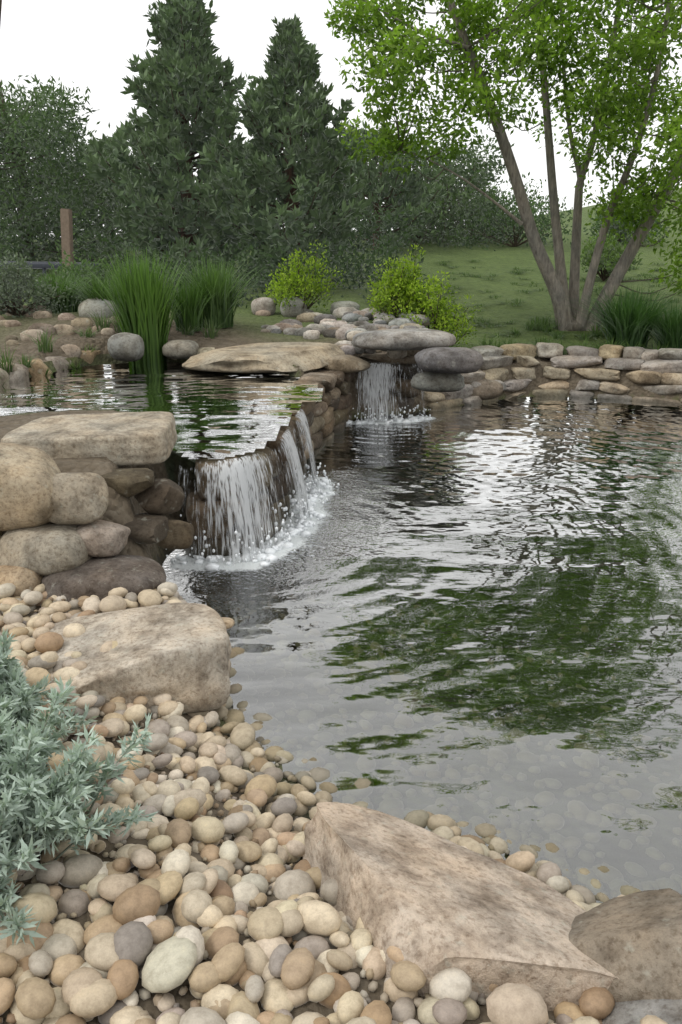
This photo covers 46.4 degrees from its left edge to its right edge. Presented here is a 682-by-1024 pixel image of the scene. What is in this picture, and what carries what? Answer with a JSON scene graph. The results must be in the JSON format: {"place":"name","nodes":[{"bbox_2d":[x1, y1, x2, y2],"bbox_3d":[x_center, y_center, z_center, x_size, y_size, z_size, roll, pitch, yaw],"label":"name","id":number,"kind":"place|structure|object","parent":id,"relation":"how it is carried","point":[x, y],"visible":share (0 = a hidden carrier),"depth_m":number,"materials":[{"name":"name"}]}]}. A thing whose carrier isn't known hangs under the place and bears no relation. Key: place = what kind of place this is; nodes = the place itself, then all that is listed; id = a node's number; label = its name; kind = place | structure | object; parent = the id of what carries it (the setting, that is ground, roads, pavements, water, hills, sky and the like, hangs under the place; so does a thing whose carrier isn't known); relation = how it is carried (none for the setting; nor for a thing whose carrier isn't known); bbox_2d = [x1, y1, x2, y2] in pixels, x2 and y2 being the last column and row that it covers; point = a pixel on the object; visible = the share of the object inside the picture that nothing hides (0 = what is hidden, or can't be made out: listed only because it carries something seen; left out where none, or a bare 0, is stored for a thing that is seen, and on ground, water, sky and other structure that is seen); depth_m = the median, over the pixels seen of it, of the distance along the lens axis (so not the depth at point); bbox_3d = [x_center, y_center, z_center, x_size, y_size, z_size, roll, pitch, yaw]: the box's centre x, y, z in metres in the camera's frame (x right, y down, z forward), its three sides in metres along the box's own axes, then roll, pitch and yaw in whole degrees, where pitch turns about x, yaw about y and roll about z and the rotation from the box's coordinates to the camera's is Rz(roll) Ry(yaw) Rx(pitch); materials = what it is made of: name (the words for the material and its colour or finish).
{"place":"outdoors","nodes":[
{"label":"outdoors","id":0,"kind":"place"},
{"bbox_2d":[0,188,681,1023],"bbox_3d":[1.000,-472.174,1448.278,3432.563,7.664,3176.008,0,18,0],"label":"ground","id":1,"kind":"structure","parent":0,"point":[244,330],"depth_m":9.51,"materials":[{"name":"green plant"}]},
{"bbox_2d":[0,261,100,285],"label":"rail","id":2,"kind":"object","parent":1,"relation":"on","point":[43,266],"visible":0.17,"depth_m":12.28,"materials":[{"name":"metal"}]},
{"bbox_2d":[60,208,73,271],"bbox_3d":[-4.112,-3.915,11.976,0.222,1.212,0.140,0,18,0],"label":"wood post","id":3,"kind":"object","parent":1,"relation":"on","point":[66,230],"visible":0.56,"depth_m":11.85,"materials":[{"name":"brown wood"}]},
{"bbox_2d":[0,362,322,458],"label":"water","id":4,"kind":"structure","parent":1,"relation":"on","point":[234,414],"depth_m":6.28,"materials":[{"name":"clear liquid"}]},
{"bbox_2d":[12,0,454,287],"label":"conifer trees","id":5,"kind":"object","parent":1,"relation":"on","point":[265,100],"visible":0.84,"depth_m":12.38,"materials":[{"name":"green plant"}]},
{"bbox_2d":[0,74,520,308],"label":"dark foliage","id":6,"kind":"object","parent":1,"relation":"on","point":[58,195],"visible":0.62,"depth_m":13.92,"materials":[{"name":"green plant"}]},
{"bbox_2d":[0,582,667,1023],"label":"pebbles","id":7,"kind":"object","parent":1,"relation":"on","point":[130,936],"visible":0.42,"depth_m":1.81,"materials":[{"name":"beige stone"}]},
{"bbox_2d":[0,627,157,946],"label":"silver shrub","id":8,"kind":"object","parent":7,"relation":"on","point":[38,805],"visible":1,"depth_m":1.89,"materials":[{"name":"green plant"}]},
{"bbox_2d":[0,172,669,317],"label":"bushes","id":9,"kind":"object","parent":1,"relation":"on","point":[12,288],"visible":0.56,"depth_m":14.59,"materials":[{"name":"green plant"}]},
{"bbox_2d":[0,411,681,1023],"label":"rocks","id":10,"kind":"object","parent":1,"relation":"on","point":[430,903],"visible":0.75,"depth_m":2.04,"materials":[{"name":"beige stone"}]},
{"bbox_2d":[0,297,681,557],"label":"rocks","id":11,"kind":"object","parent":1,"relation":"on","point":[442,366],"visible":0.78,"depth_m":7.81,"materials":[{"name":"grey stone"}]},
{"bbox_2d":[0,248,681,390],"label":"grasses","id":12,"kind":"object","parent":1,"relation":"on","point":[141,300],"visible":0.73,"depth_m":8.89,"materials":[{"name":"green plant"}]},
{"bbox_2d":[0,0,681,346],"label":"bark","id":13,"kind":"object","parent":1,"relation":"on","point":[555,280],"visible":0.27,"depth_m":10.98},
{"bbox_2d":[263,240,481,346],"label":"yellow shrubs","id":14,"kind":"object","parent":1,"relation":"on","point":[408,284],"visible":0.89,"depth_m":9.81,"materials":[{"name":"green plant"}]},
{"bbox_2d":[324,0,681,293],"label":"tree leaves","id":15,"kind":"object","parent":1,"relation":"on","point":[467,12],"visible":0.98,"depth_m":9.67,"materials":[{"name":"green plant"}]},
{"bbox_2d":[0,0,681,236],"label":"sky","id":16,"kind":"structure","parent":0,"point":[85,43],"materials":[{"name":"white"}]},
{"bbox_2d":[162,397,681,902],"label":"water","id":17,"kind":"structure","parent":0,"point":[470,615],"depth_m":3.70,"materials":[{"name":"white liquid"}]},
{"bbox_2d":[166,405,432,570],"bbox_3d":[-0.100,-0.474,6.373,0.868,0.302,4.660,6,19,17],"label":"spray","id":18,"kind":"object","parent":17,"relation":"on","point":[268,555],"visible":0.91,"depth_m":4.99,"materials":[{"name":"white liquid"}]},
{"bbox_2d":[179,363,424,562],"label":"waterfalls","id":19,"kind":"object","parent":17,"relation":"on","point":[246,472],"visible":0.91,"depth_m":4.51,"materials":[{"name":"white liquid"}]}
]}

